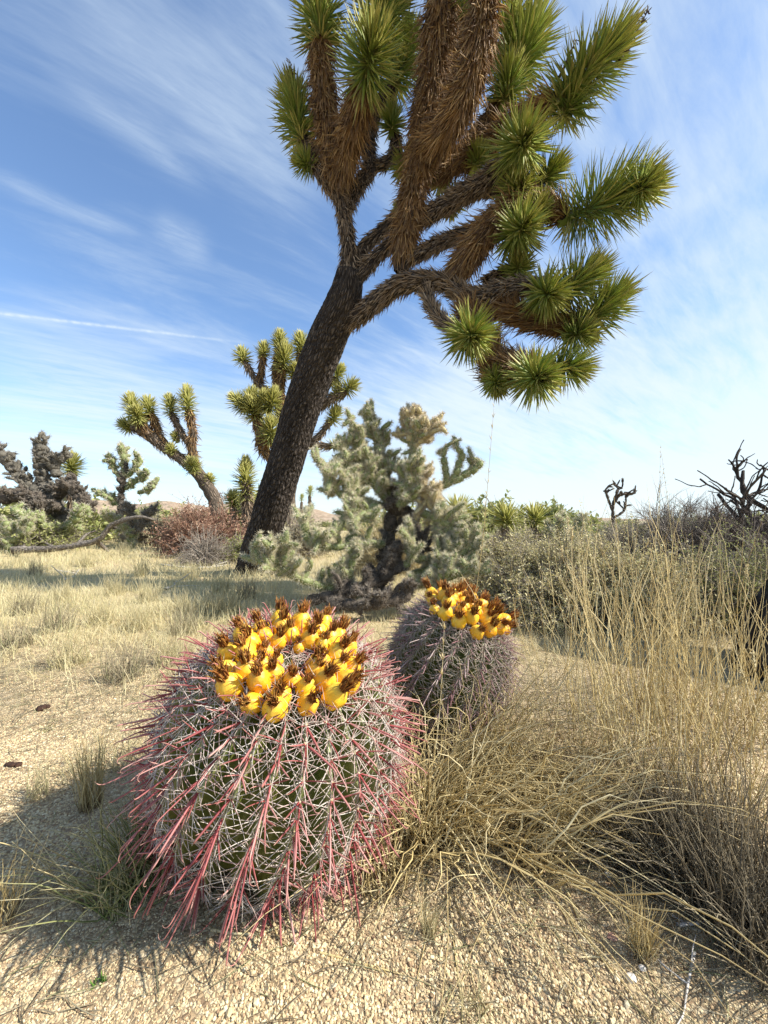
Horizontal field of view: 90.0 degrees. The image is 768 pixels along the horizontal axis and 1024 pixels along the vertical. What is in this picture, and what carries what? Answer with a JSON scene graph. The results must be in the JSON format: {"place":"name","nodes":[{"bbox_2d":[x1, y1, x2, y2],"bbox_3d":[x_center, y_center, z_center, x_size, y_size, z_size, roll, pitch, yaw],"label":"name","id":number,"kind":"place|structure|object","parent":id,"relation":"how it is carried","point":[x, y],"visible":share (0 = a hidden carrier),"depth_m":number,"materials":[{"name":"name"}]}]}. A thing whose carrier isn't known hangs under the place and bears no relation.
{"place":"outdoors","nodes":[
{"label":"outdoors","id":0,"kind":"place"},
{"bbox_2d":[65,500,646,521],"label":"hills","id":1,"kind":"structure","parent":0,"point":[320,516],"depth_m":216.64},
{"bbox_2d":[0,531,754,722],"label":"dry grass","id":2,"kind":"structure","parent":0,"point":[41,578],"depth_m":2.65,"materials":[{"name":"plant"}]},
{"bbox_2d":[0,521,767,1023],"bbox_3d":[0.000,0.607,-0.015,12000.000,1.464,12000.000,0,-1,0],"label":"ground","id":3,"kind":"structure","parent":0,"point":[176,955],"depth_m":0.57,"materials":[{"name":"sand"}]},
{"bbox_2d":[4,761,22,766],"bbox_3d":[-0.911,0.621,0.943,0.043,0.012,0.018,0,-1,7],"label":"dung","id":4,"kind":"object","parent":3,"relation":"on","point":[12,764],"visible":1,"depth_m":0.94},
{"bbox_2d":[0,511,37,553],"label":"cholla cactus","id":5,"kind":"object","parent":3,"relation":"on","point":[8,528],"visible":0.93,"depth_m":6.95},
{"bbox_2d":[7,548,35,566],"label":"meadow tuft","id":6,"kind":"object","parent":3,"relation":"on","point":[20,559],"visible":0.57,"depth_m":5.16,"materials":[{"name":"beige plant"}]},
{"bbox_2d":[4,586,43,615],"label":"meadow tuft","id":7,"kind":"object","parent":3,"relation":"on","point":[27,603],"visible":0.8,"depth_m":2.43,"materials":[{"name":"grey plant"}]},
{"bbox_2d":[0,607,55,651],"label":"meadow tuft","id":8,"kind":"object","parent":3,"relation":"on","point":[27,637],"visible":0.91,"depth_m":1.81,"materials":[{"name":"grey plant"}]},
{"bbox_2d":[20,557,44,576],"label":"meadow tuft","id":9,"kind":"object","parent":3,"relation":"on","point":[33,571],"visible":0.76,"depth_m":4.19,"materials":[{"name":"grey plant"}]},
{"bbox_2d":[24,747,67,801],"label":"grass tuft","id":10,"kind":"object","parent":3,"relation":"on","point":[35,795],"visible":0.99,"depth_m":0.84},
{"bbox_2d":[0,812,96,934],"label":"grass tuft","id":11,"kind":"object","parent":3,"relation":"on","point":[11,903],"visible":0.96,"depth_m":0.59,"materials":[{"name":"plant"}]},
{"bbox_2d":[0,430,99,540],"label":"cholla cactus","id":12,"kind":"object","parent":3,"relation":"on","point":[45,493],"visible":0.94,"depth_m":7.78,"materials":[{"name":"plant"}]},
{"bbox_2d":[0,509,101,551],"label":"shrub","id":13,"kind":"object","parent":3,"relation":"on","point":[53,535],"visible":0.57,"depth_m":7.36,"materials":[{"name":"green plant"}]},
{"bbox_2d":[0,484,112,540],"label":"desert bush","id":14,"kind":"object","parent":3,"relation":"on","point":[5,510],"visible":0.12,"depth_m":9.23,"materials":[{"name":"green plant"}]},
{"bbox_2d":[0,806,113,929],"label":"grass tuft","id":15,"kind":"object","parent":3,"relation":"on","point":[61,882],"visible":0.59,"depth_m":0.61,"materials":[{"name":"plant"}]},
{"bbox_2d":[30,598,83,634],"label":"meadow tuft","id":16,"kind":"object","parent":3,"relation":"on","point":[57,619],"visible":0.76,"depth_m":2.02,"materials":[{"name":"grey plant"}]},
{"bbox_2d":[44,575,83,601],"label":"meadow tuft","id":17,"kind":"object","parent":3,"relation":"on","point":[64,591],"visible":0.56,"depth_m":2.84,"materials":[{"name":"beige plant"}]},
{"bbox_2d":[60,449,90,542],"bbox_3d":[-7.030,-0.197,8.619,0.695,2.503,0.746,-1,-2,45],"label":"joshua tree","id":18,"kind":"object","parent":3,"relation":"on","point":[71,465],"visible":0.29,"depth_m":8.57,"materials":[{"name":"green plant"}]},
{"bbox_2d":[34,621,117,670],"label":"meadow tuft","id":19,"kind":"object","parent":3,"relation":"on","point":[59,659],"visible":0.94,"depth_m":1.58,"materials":[{"name":"beige plant"}]},
{"bbox_2d":[0,515,153,554],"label":"fallen branch","id":20,"kind":"object","parent":3,"relation":"on","point":[79,543],"visible":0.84,"depth_m":6.56,"materials":[{"name":"grey wood"}]},
{"bbox_2d":[4,713,155,795],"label":"grass tuft","id":21,"kind":"object","parent":3,"relation":"on","point":[115,755],"visible":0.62,"depth_m":0.93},
{"bbox_2d":[67,547,100,567],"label":"meadow tuft","id":22,"kind":"object","parent":3,"relation":"on","point":[85,562],"visible":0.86,"depth_m":4.84,"materials":[{"name":"beige plant"}]},
{"bbox_2d":[49,490,120,541],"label":"desert bush","id":23,"kind":"object","parent":3,"relation":"on","point":[97,517],"visible":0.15,"depth_m":10.43,"materials":[{"name":"green plant"}]},
{"bbox_2d":[62,719,116,813],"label":"grass tuft","id":24,"kind":"object","parent":3,"relation":"on","point":[87,795],"visible":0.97,"depth_m":0.80,"materials":[{"name":"plant"}]},
{"bbox_2d":[62,592,121,625],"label":"meadow tuft","id":25,"kind":"object","parent":3,"relation":"on","point":[100,614],"visible":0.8,"depth_m":2.16,"materials":[{"name":"beige plant"}]},
{"bbox_2d":[90,970,106,989],"bbox_3d":[-0.371,0.606,0.499,0.019,0.012,0.016,1,-2,-36],"label":"green sprout","id":26,"kind":"object","parent":3,"relation":"on","point":[102,979],"visible":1,"depth_m":0.50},
{"bbox_2d":[40,771,174,966],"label":"grass tuft","id":27,"kind":"object","parent":3,"relation":"on","point":[142,842],"visible":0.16,"depth_m":0.64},
{"bbox_2d":[93,569,129,595],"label":"meadow tuft","id":28,"kind":"object","parent":3,"relation":"on","point":[110,585],"visible":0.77,"depth_m":3.10,"materials":[{"name":"beige plant"}]},
{"bbox_2d":[0,776,229,975],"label":"grass tuft","id":29,"kind":"object","parent":3,"relation":"on","point":[125,891],"visible":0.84,"depth_m":0.59,"materials":[{"name":"plant"}]},
{"bbox_2d":[88,441,160,541],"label":"cholla cactus","id":30,"kind":"object","parent":3,"relation":"on","point":[124,473],"visible":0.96,"depth_m":10.96,"materials":[{"name":"plant"}]},
{"bbox_2d":[100,597,156,632],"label":"meadow tuft","id":31,"kind":"object","parent":3,"relation":"on","point":[136,616],"visible":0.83,"depth_m":2.08,"materials":[{"name":"beige plant"}]},
{"bbox_2d":[98,500,159,548],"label":"cholla cactus","id":32,"kind":"object","parent":3,"relation":"on","point":[130,529],"visible":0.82,"depth_m":8.15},
{"bbox_2d":[94,628,165,685],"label":"meadow tuft","id":33,"kind":"object","parent":3,"relation":"on","point":[128,667],"visible":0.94,"depth_m":1.45,"materials":[{"name":"grey plant"}]},
{"bbox_2d":[125,556,150,576],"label":"meadow tuft","id":34,"kind":"object","parent":3,"relation":"on","point":[141,570],"visible":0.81,"depth_m":4.10,"materials":[{"name":"beige plant"}]},
{"bbox_2d":[110,503,182,546],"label":"shrub","id":35,"kind":"object","parent":3,"relation":"on","point":[144,538],"visible":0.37,"depth_m":9.20,"materials":[{"name":"beige plant"}]},
{"bbox_2d":[127,573,166,602],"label":"meadow tuft","id":36,"kind":"object","parent":3,"relation":"on","point":[149,595],"visible":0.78,"depth_m":2.73,"materials":[{"name":"beige plant"}]},
{"bbox_2d":[149,501,185,520],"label":"desert bush","id":37,"kind":"object","parent":3,"relation":"on","point":[166,512],"visible":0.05,"depth_m":17.67,"materials":[{"name":"green plant"}]},
{"bbox_2d":[114,382,226,527],"bbox_3d":[-4.918,-1.065,8.884,2.823,4.068,0.945,0,-1,0],"label":"joshua tree","id":38,"kind":"object","parent":3,"relation":"on","point":[137,421],"visible":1,"depth_m":8.95,"materials":[{"name":"green leaf"},{"name":"brown dead leaf"},{"name":"bark"}]},
{"bbox_2d":[147,617,202,667],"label":"meadow tuft","id":39,"kind":"object","parent":3,"relation":"on","point":[168,647],"visible":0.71,"depth_m":1.61,"materials":[{"name":"beige plant"}]},
{"bbox_2d":[157,587,199,615],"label":"meadow tuft","id":40,"kind":"object","parent":3,"relation":"on","point":[180,601],"visible":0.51,"depth_m":2.42,"materials":[{"name":"beige plant"}]},
{"bbox_2d":[158,604,199,635],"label":"meadow tuft","id":41,"kind":"object","parent":3,"relation":"on","point":[180,622],"visible":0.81,"depth_m":2.04,"materials":[{"name":"grey plant"}]},
{"bbox_2d":[176,561,211,579],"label":"meadow tuft","id":42,"kind":"object","parent":3,"relation":"on","point":[188,572],"visible":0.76,"depth_m":4.05,"materials":[{"name":"beige plant"}]},
{"bbox_2d":[141,490,248,558],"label":"shrub","id":43,"kind":"object","parent":3,"relation":"on","point":[170,539],"visible":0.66,"depth_m":6.24,"materials":[{"name":"orange plant"}]},
{"bbox_2d":[164,520,236,566],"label":"shrub","id":44,"kind":"object","parent":3,"relation":"on","point":[202,551],"visible":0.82,"depth_m":5.33,"materials":[{"name":"plant"}]},
{"bbox_2d":[193,588,228,616],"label":"meadow tuft","id":45,"kind":"object","parent":3,"relation":"on","point":[210,605],"visible":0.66,"depth_m":2.46,"materials":[{"name":"beige plant"}]},
{"bbox_2d":[203,566,235,592],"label":"meadow tuft","id":46,"kind":"object","parent":3,"relation":"on","point":[219,587],"visible":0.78,"depth_m":3.07,"materials":[{"name":"beige plant"}]},
{"bbox_2d":[215,528,243,564],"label":"shrub","id":47,"kind":"object","parent":3,"relation":"on","point":[236,546],"visible":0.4,"depth_m":5.65,"materials":[{"name":"green plant"}]},
{"bbox_2d":[221,486,241,538],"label":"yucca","id":48,"kind":"object","parent":3,"relation":"on","point":[233,504],"visible":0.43,"depth_m":8.15,"materials":[{"name":"green plant"}]},
{"bbox_2d":[208,585,254,616],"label":"meadow tuft","id":49,"kind":"object","parent":3,"relation":"on","point":[231,603],"visible":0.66,"depth_m":2.44,"materials":[{"name":"beige plant"}]},
{"bbox_2d":[174,479,298,545],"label":"desert bush","id":50,"kind":"object","parent":3,"relation":"on","point":[239,513],"visible":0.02,"depth_m":9.10,"materials":[{"name":"green plant"}]},
{"bbox_2d":[224,571,258,599],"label":"meadow tuft","id":51,"kind":"object","parent":3,"relation":"on","point":[249,589],"visible":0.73,"depth_m":2.87,"materials":[{"name":"grey plant"}]},
{"bbox_2d":[229,453,259,540],"bbox_3d":[-2.743,-0.069,7.589,0.636,2.228,0.674,1,-2,-39],"label":"young joshua tree","id":52,"kind":"object","parent":3,"relation":"on","point":[245,468],"visible":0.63,"depth_m":7.54,"materials":[{"name":"green plant"}]},
{"bbox_2d":[211,892,298,945],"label":"fallen stalk","id":53,"kind":"object","parent":3,"relation":"on","point":[246,933],"visible":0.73,"depth_m":0.56,"materials":[{"name":"plant"}]},
{"bbox_2d":[95,597,428,966],"bbox_3d":[-0.195,0.444,0.743,0.565,0.556,0.572,0,-1,0],"label":"barrel cactus","id":54,"kind":"object","parent":3,"relation":"on","point":[276,729],"visible":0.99,"depth_m":0.58,"materials":[{"name":"plant"}]},
{"bbox_2d":[224,327,362,530],"bbox_3d":[-1.820,-1.557,7.842,2.862,4.822,1.165,0,-1,0],"label":"joshua tree","id":55,"kind":"object","parent":3,"relation":"on","point":[254,399],"visible":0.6,"depth_m":7.84,"materials":[{"name":"green leaf"},{"name":"brown dead leaf"},{"name":"bark"}]},
{"bbox_2d":[284,510,333,557],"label":"shrub","id":56,"kind":"object","parent":3,"relation":"on","point":[295,534],"visible":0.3,"depth_m":6.25,"materials":[{"name":"beige plant"}]},
{"bbox_2d":[305,485,314,519],"bbox_3d":[-4.603,-0.230,23.993,0.804,3.049,0.812,0,-1,0],"label":"joshua tree","id":57,"kind":"object","parent":3,"relation":"on","point":[309,490],"visible":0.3,"depth_m":23.97,"materials":[{"name":"green plant"}]},
{"bbox_2d":[320,951,406,976],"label":"fallen stalk","id":58,"kind":"object","parent":3,"relation":"on","point":[347,959],"visible":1,"depth_m":0.53,"materials":[{"name":"plant"}]},
{"bbox_2d":[238,397,493,617],"bbox_3d":[-0.074,-0.095,2.640,1.651,1.621,0.950,0,-1,0],"label":"cholla cactus","id":59,"kind":"object","parent":3,"relation":"on","point":[361,466],"visible":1,"depth_m":2.56,"materials":[{"name":"plant"}]},
{"bbox_2d":[0,637,767,1023],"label":"straw litter","id":60,"kind":"object","parent":3,"relation":"on","point":[448,913],"visible":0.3,"depth_m":0.59,"materials":[{"name":"grey plant"}]},
{"bbox_2d":[327,512,442,574],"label":"shrub","id":61,"kind":"object","parent":3,"relation":"on","point":[365,559],"visible":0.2,"depth_m":4.29,"materials":[{"name":"green plant"}]},
{"bbox_2d":[364,498,441,538],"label":"desert bush","id":62,"kind":"object","parent":3,"relation":"on","point":[413,506],"visible":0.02,"depth_m":9.89,"materials":[{"name":"green plant"}]},
{"bbox_2d":[336,678,477,893],"bbox_3d":[-0.003,0.479,0.731,0.320,0.295,0.422,0,-1,0],"label":"grass tuft","id":63,"kind":"object","parent":3,"relation":"on","point":[397,815],"visible":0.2,"depth_m":0.68,"materials":[{"name":"plant"}]},
{"bbox_2d":[333,788,492,908],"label":"grass clump","id":64,"kind":"object","parent":3,"relation":"on","point":[393,864],"visible":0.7,"depth_m":0.64,"materials":[{"name":"plant"}]},
{"bbox_2d":[415,886,451,942],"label":"grass tuft","id":65,"kind":"object","parent":3,"relation":"on","point":[424,930],"visible":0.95,"depth_m":0.56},
{"bbox_2d":[425,623,446,804],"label":"grass stalk","id":66,"kind":"object","parent":3,"relation":"on","point":[442,656],"depth_m":0.83,"materials":[{"name":"plant"}]},
{"bbox_2d":[374,576,525,754],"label":"barrel cactus","id":67,"kind":"object","parent":3,"relation":"on","point":[467,634],"visible":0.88,"depth_m":0.98,"materials":[{"name":"plant"}]},
{"bbox_2d":[234,0,679,575],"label":"joshua tree","id":68,"kind":"object","parent":3,"relation":"on","point":[450,58],"visible":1,"depth_m":3.23,"materials":[{"name":"green plant"}]},
{"bbox_2d":[350,700,573,905],"bbox_3d":[0.023,0.487,0.751,0.478,0.281,0.466,0,-1,0],"label":"grass clump","id":69,"kind":"object","parent":3,"relation":"on","point":[412,835],"visible":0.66,"depth_m":0.70,"materials":[{"name":"plant"}]},
{"bbox_2d":[443,493,484,529],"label":"yucca","id":70,"kind":"object","parent":3,"relation":"on","point":[453,501],"visible":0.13,"depth_m":6.53,"materials":[{"name":"green plant"}]},
{"bbox_2d":[439,941,521,1023],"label":"grass tuft","id":71,"kind":"object","parent":3,"relation":"on","point":[479,990],"visible":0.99,"depth_m":0.47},
{"bbox_2d":[224,676,743,1023],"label":"grass clump","id":72,"kind":"object","parent":3,"relation":"on","point":[465,804],"visible":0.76,"depth_m":0.70,"materials":[{"name":"plant"}]},
{"bbox_2d":[474,404,495,600],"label":"grass stalk","id":73,"kind":"object","parent":3,"relation":"on","point":[493,414],"depth_m":1.05,"materials":[{"name":"plant"}]},
{"bbox_2d":[465,489,543,544],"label":"desert bush","id":74,"kind":"object","parent":3,"relation":"on","point":[478,517],"visible":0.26,"depth_m":9.19,"materials":[{"name":"green plant"}]},
{"bbox_2d":[482,498,535,543],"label":"yucca","id":75,"kind":"object","parent":3,"relation":"on","point":[504,514],"visible":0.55,"depth_m":4.95,"materials":[{"name":"green plant"}]},
{"bbox_2d":[463,522,559,562],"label":"shrub","id":76,"kind":"object","parent":3,"relation":"on","point":[499,533],"visible":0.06,"depth_m":5.09,"materials":[{"name":"green plant"}]},
{"bbox_2d":[450,514,610,628],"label":"shrub","id":77,"kind":"object","parent":3,"relation":"on","point":[498,547],"visible":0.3,"depth_m":2.43,"materials":[{"name":"green plant"}]},
{"bbox_2d":[513,500,555,541],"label":"yucca","id":78,"kind":"object","parent":3,"relation":"on","point":[537,512],"visible":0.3,"depth_m":5.54,"materials":[{"name":"green plant"}]},
{"bbox_2d":[459,511,634,779],"bbox_3d":[0.418,0.304,0.963,0.431,0.634,0.332,0,-1,0],"label":"grass clump","id":79,"kind":"object","parent":3,"relation":"on","point":[574,610],"visible":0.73,"depth_m":0.95,"materials":[{"name":"plant"}]},
{"bbox_2d":[523,495,602,529],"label":"desert bush","id":80,"kind":"object","parent":3,"relation":"on","point":[557,509],"visible":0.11,"depth_m":13.25,"materials":[{"name":"green plant"}]},
{"bbox_2d":[538,512,595,543],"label":"desert bush","id":81,"kind":"object","parent":3,"relation":"on","point":[553,521],"visible":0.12,"depth_m":9.86,"materials":[{"name":"green plant"}]},
{"bbox_2d":[400,640,767,1023],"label":"grass clump","id":82,"kind":"object","parent":3,"relation":"on","point":[504,730],"visible":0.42,"depth_m":0.84,"materials":[{"name":"plant"}]},
{"bbox_2d":[404,650,767,1023],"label":"grass clump","id":83,"kind":"object","parent":3,"relation":"on","point":[552,833],"visible":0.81,"depth_m":0.65,"materials":[{"name":"plant"}]},
{"bbox_2d":[411,684,761,887],"bbox_3d":[0.314,0.515,0.820,0.665,0.212,0.508,0,-1,0],"label":"grass clump","id":84,"kind":"object","parent":3,"relation":"on","point":[558,778],"visible":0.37,"depth_m":0.78,"materials":[{"name":"plant"}]},
{"bbox_2d":[563,884,617,980],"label":"fallen stalk","id":85,"kind":"object","parent":3,"relation":"on","point":[577,913],"visible":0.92,"depth_m":0.55,"materials":[{"name":"plant"}]},
{"bbox_2d":[468,500,743,645],"bbox_3d":[1.154,0.371,2.408,1.846,0.914,1.282,0,-1,0],"label":"shrub","id":86,"kind":"object","parent":3,"relation":"on","point":[601,569],"visible":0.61,"depth_m":2.13,"materials":[{"name":"green plant"}]},
{"bbox_2d":[603,478,636,526],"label":"cholla cactus","id":87,"kind":"object","parent":3,"relation":"on","point":[618,494],"visible":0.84,"depth_m":5.99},
{"bbox_2d":[578,511,682,581],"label":"shrub","id":88,"kind":"object","parent":3,"relation":"on","point":[629,533],"visible":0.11,"depth_m":4.08,"materials":[{"name":"green plant"}]},
{"bbox_2d":[601,879,679,965],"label":"grass tuft","id":89,"kind":"object","parent":3,"relation":"on","point":[637,940],"visible":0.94,"depth_m":0.53,"materials":[{"name":"plant"}]},
{"bbox_2d":[518,479,767,818],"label":"grass clump","id":90,"kind":"object","parent":3,"relation":"on","point":[613,651],"visible":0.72,"depth_m":0.83,"materials":[{"name":"plant"}]},
{"bbox_2d":[567,506,722,701],"bbox_3d":[0.872,0.286,1.282,0.467,0.647,0.407,1,-2,-28],"label":"grass clump","id":91,"kind":"object","parent":3,"relation":"on","point":[658,608],"visible":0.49,"depth_m":1.26,"materials":[{"name":"plant"}]},
{"bbox_2d":[533,726,767,1023],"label":"grass clump","id":92,"kind":"object","parent":3,"relation":"on","point":[636,861],"visible":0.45,"depth_m":0.64,"materials":[{"name":"plant"}]},
{"bbox_2d":[576,528,767,856],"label":"grass clump","id":93,"kind":"object","parent":3,"relation":"on","point":[720,723],"visible":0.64,"depth_m":0.76,"materials":[{"name":"plant"}]},
{"bbox_2d":[582,488,767,764],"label":"grass clump","id":94,"kind":"object","parent":3,"relation":"on","point":[680,646],"visible":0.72,"depth_m":1.02,"materials":[{"name":"plant"}]},
{"bbox_2d":[658,935,695,1023],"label":"stick","id":95,"kind":"object","parent":3,"relation":"on","point":[687,984],"visible":0.95,"depth_m":0.50,"materials":[{"name":"grey wood"}]},
{"bbox_2d":[587,715,767,969],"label":"grass clump","id":96,"kind":"object","parent":3,"relation":"on","point":[743,845],"visible":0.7,"depth_m":0.59,"materials":[{"name":"plant"}]},
{"bbox_2d":[594,787,767,1023],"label":"grass clump","id":97,"kind":"object","parent":3,"relation":"on","point":[748,952],"visible":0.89,"depth_m":0.53,"materials":[{"name":"plant"}]},
{"bbox_2d":[598,474,767,570],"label":"shrub","id":98,"kind":"object","parent":3,"relation":"on","point":[687,509],"visible":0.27,"depth_m":3.91,"materials":[{"name":"plant"}]},
{"bbox_2d":[625,534,767,749],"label":"grass clump","id":99,"kind":"object","parent":3,"relation":"on","point":[766,698],"visible":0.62,"depth_m":1.04,"materials":[{"name":"plant"}]},
{"bbox_2d":[630,484,767,585],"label":"shrub","id":100,"kind":"object","parent":3,"relation":"on","point":[728,517],"visible":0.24,"depth_m":3.33,"materials":[{"name":"plant"}]},
{"bbox_2d":[669,905,736,949],"bbox_3d":[0.461,0.609,0.572,0.059,0.017,0.102,1,-2,-31],"label":"stick","id":101,"kind":"object","parent":3,"relation":"on","point":[683,923],"visible":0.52,"depth_m":0.57,"materials":[{"name":"grey wood"}]},
{"bbox_2d":[651,512,767,634],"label":"shrub","id":102,"kind":"object","parent":3,"relation":"on","point":[715,579],"visible":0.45,"depth_m":2.14,"materials":[{"name":"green plant"}]},
{"bbox_2d":[675,440,767,542],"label":"dead tree","id":103,"kind":"object","parent":3,"relation":"on","point":[744,489],"visible":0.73,"depth_m":3.89,"materials":[{"name":"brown wood"}]},
{"bbox_2d":[729,579,767,682],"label":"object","id":104,"kind":"object","parent":3,"relation":"on","point":[759,596],"visible":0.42,"depth_m":1.48,"materials":[{"name":"brown plant"}]},
{"bbox_2d":[0,0,767,518],"label":"sky","id":105,"kind":"structure","parent":0,"point":[154,223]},
{"bbox_2d":[543,509,613,543],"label":"cholla cactus","id":106,"kind":"object","parent":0,"point":[561,518],"visible":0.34,"depth_m":4.98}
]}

